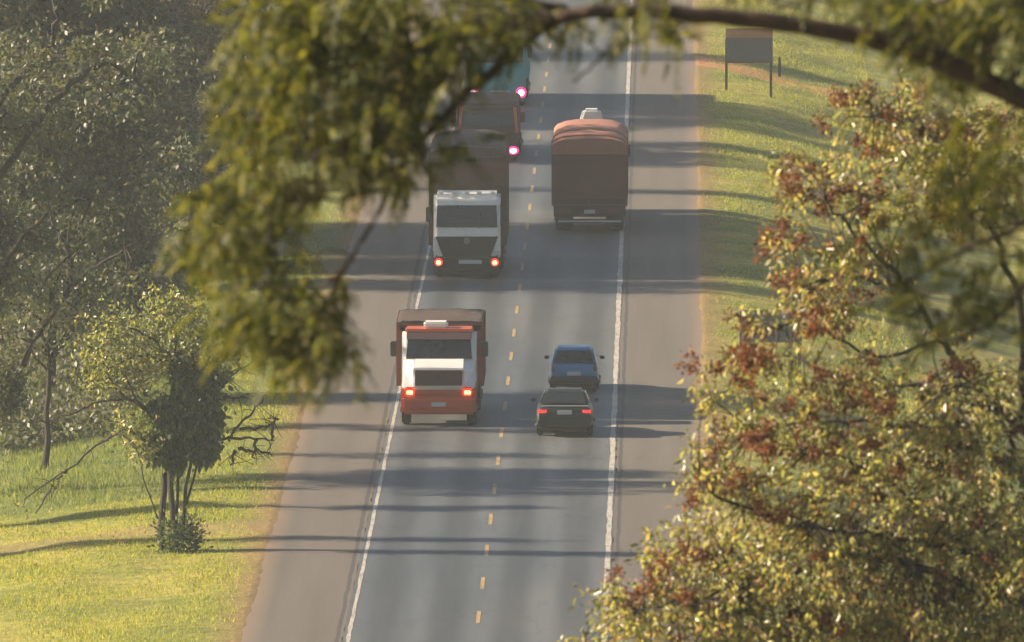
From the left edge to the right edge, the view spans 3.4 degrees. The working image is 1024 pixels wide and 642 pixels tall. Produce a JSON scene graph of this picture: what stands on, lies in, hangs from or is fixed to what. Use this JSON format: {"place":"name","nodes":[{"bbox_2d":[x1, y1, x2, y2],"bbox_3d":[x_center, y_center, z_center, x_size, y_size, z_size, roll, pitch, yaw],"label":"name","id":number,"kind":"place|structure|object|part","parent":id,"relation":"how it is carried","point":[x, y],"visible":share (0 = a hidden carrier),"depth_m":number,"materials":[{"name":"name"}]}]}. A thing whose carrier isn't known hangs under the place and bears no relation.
{"place":"outdoors","nodes":[
{"label":"outdoors","id":0,"kind":"place"},
{"bbox_2d":[342,0,632,641],"bbox_3d":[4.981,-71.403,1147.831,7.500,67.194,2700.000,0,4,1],"label":"road","id":1,"kind":"structure","parent":0,"point":[429,565],"depth_m":557.22,"materials":[{"name":"grey asphalt"}]},
{"bbox_2d":[346,74,464,641],"bbox_3d":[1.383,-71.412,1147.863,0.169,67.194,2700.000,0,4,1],"label":"edge line","id":2,"kind":"object","parent":1,"relation":"on","point":[352,618],"visible":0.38,"depth_m":543.39,"materials":[{"name":"paint"}]},
{"bbox_2d":[390,308,487,423],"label":"cargo truck","id":3,"kind":"object","parent":1,"relation":"on","point":[440,355],"visible":1,"depth_m":571.72,"materials":[{"name":"white paint"}]},
{"bbox_2d":[426,129,508,275],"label":"cargo truck","id":4,"kind":"object","parent":1,"relation":"on","point":[468,230],"visible":0.95,"depth_m":640.42,"materials":[{"name":"white paint"}]},
{"bbox_2d":[451,91,524,159],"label":"cargo truck","id":5,"kind":"object","parent":1,"relation":"on","point":[503,114],"visible":0.56,"depth_m":709.33,"materials":[{"name":"metal"}]},
{"bbox_2d":[464,17,531,104],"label":"cargo truck","id":6,"kind":"object","parent":1,"relation":"on","point":[520,82],"visible":0.33,"depth_m":747.16,"materials":[{"name":"teal paint"}]},
{"bbox_2d":[476,31,552,622],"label":"line","id":7,"kind":"object","parent":1,"relation":"on","point":[504,407],"visible":0.9,"depth_m":591.35,"materials":[{"name":"paint"}]},
{"bbox_2d":[531,387,598,434],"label":"sedan car","id":8,"kind":"object","parent":1,"relation":"on","point":[564,409],"visible":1,"depth_m":566.03,"materials":[{"name":"black paint"}]},
{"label":"rear window","id":9,"kind":"part","parent":8,"relation":"part of","materials":[{"name":"black glass"}]},
{"bbox_2d":[544,345,604,389],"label":"hatchback car","id":10,"kind":"object","parent":1,"relation":"on","point":[574,365],"visible":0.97,"depth_m":585.31,"materials":[{"name":"blue paint"}]},
{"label":"rear window","id":11,"kind":"part","parent":10,"relation":"part of","materials":[{"name":"black glass"}]},
{"bbox_2d":[551,108,629,229],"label":"covered truck","id":12,"kind":"object","parent":1,"relation":"on","point":[590,147],"visible":1,"depth_m":665.93,"materials":[{"name":"fabric"}]},
{"bbox_2d":[601,1,632,641],"bbox_3d":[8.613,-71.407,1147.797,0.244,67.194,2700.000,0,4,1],"label":"edge line","id":13,"kind":"object","parent":1,"relation":"on","point":[609,514],"visible":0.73,"depth_m":587.74,"materials":[{"name":"paint"}]},
{"bbox_2d":[0,0,1023,641],"bbox_3d":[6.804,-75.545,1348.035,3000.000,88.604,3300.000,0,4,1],"label":"ground","id":14,"kind":"structure","parent":0,"point":[340,240],"depth_m":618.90,"materials":[{"name":"green plant"}]},
{"bbox_2d":[0,214,140,468],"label":"slender tree","id":15,"kind":"object","parent":14,"relation":"on","point":[48,368],"visible":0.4,"depth_m":559.45,"materials":[{"name":"green plant"}]},
{"bbox_2d":[0,0,186,231],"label":"woodland tree","id":16,"kind":"object","parent":14,"relation":"on","point":[12,16],"visible":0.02,"depth_m":639.32,"materials":[{"name":"green plant"}]},
{"bbox_2d":[0,0,214,441],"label":"broad tree","id":17,"kind":"object","parent":14,"relation":"on","point":[87,194],"visible":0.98,"depth_m":547.19,"materials":[{"name":"green plant"}]},
{"bbox_2d":[0,5,227,406],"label":"roadside tree","id":18,"kind":"object","parent":14,"relation":"on","point":[169,147],"visible":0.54,"depth_m":583.02,"materials":[{"name":"green plant"}]},
{"bbox_2d":[0,0,231,253],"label":"woodland tree","id":19,"kind":"object","parent":14,"relation":"on","point":[68,10],"visible":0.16,"depth_m":648.41,"materials":[{"name":"green plant"}]},
{"bbox_2d":[0,356,233,514],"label":"tall grass","id":20,"kind":"structure","parent":14,"relation":"on","point":[30,483],"depth_m":555.68,"materials":[{"name":"green plant"}]},
{"bbox_2d":[27,2,266,123],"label":"woodland tree","id":21,"kind":"object","parent":14,"relation":"on","point":[179,27],"visible":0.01,"depth_m":663.14,"materials":[{"name":"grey plant"}]},
{"bbox_2d":[14,265,281,553],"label":"ivy clad tree","id":22,"kind":"object","parent":14,"relation":"on","point":[178,439],"visible":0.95,"depth_m":522.18,"materials":[{"name":"green plant"}]},
{"bbox_2d":[0,0,353,455],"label":"undergrowth","id":23,"kind":"object","parent":14,"relation":"on","point":[60,397],"visible":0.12,"depth_m":580.52,"materials":[{"name":"green plant"}]},
{"bbox_2d":[114,0,298,235],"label":"roadside tree","id":24,"kind":"object","parent":14,"relation":"on","point":[208,56],"visible":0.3,"depth_m":655.39,"materials":[{"name":"green plant"}]},
{"bbox_2d":[241,0,466,641],"bbox_3d":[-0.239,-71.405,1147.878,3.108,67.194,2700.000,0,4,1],"label":"road shoulder","id":25,"kind":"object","parent":14,"relation":"on","point":[312,554],"visible":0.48,"depth_m":555.63},
{"bbox_2d":[150,0,1023,421],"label":"feathery tree","id":26,"kind":"object","parent":14,"relation":"on","point":[386,130],"visible":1,"depth_m":99.89,"materials":[{"name":"green plant"}]},
{"bbox_2d":[609,0,707,641],"bbox_3d":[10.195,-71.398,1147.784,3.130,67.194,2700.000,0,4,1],"label":"road shoulder","id":27,"kind":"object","parent":14,"relation":"on","point":[661,323],"visible":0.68,"depth_m":624.53},
{"bbox_2d":[708,426,713,457],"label":"marker post","id":28,"kind":"object","parent":14,"relation":"on","point":[711,441],"visible":0.32,"depth_m":557.55,"materials":[{"name":"grey concrete"}]},
{"bbox_2d":[725,28,772,97],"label":"roadside sign","id":29,"kind":"object","parent":14,"relation":"on","point":[745,45],"visible":0.92,"depth_m":760.99,"materials":[{"name":"grey metal"}]},
{"bbox_2d":[740,310,801,371],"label":"roadside sign","id":30,"kind":"object","parent":14,"relation":"on","point":[783,335],"visible":0.26,"depth_m":597.44,"materials":[{"name":"grey metal"}]},
{"bbox_2d":[778,56,780,76],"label":"marker post","id":31,"kind":"object","parent":14,"relation":"on","point":[779,66],"visible":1,"depth_m":780.04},
{"bbox_2d":[557,59,1023,641],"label":"russet tree","id":32,"kind":"object","parent":14,"relation":"on","point":[829,551],"visible":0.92,"depth_m":200.02,"materials":[{"name":"green plant"}]}
]}

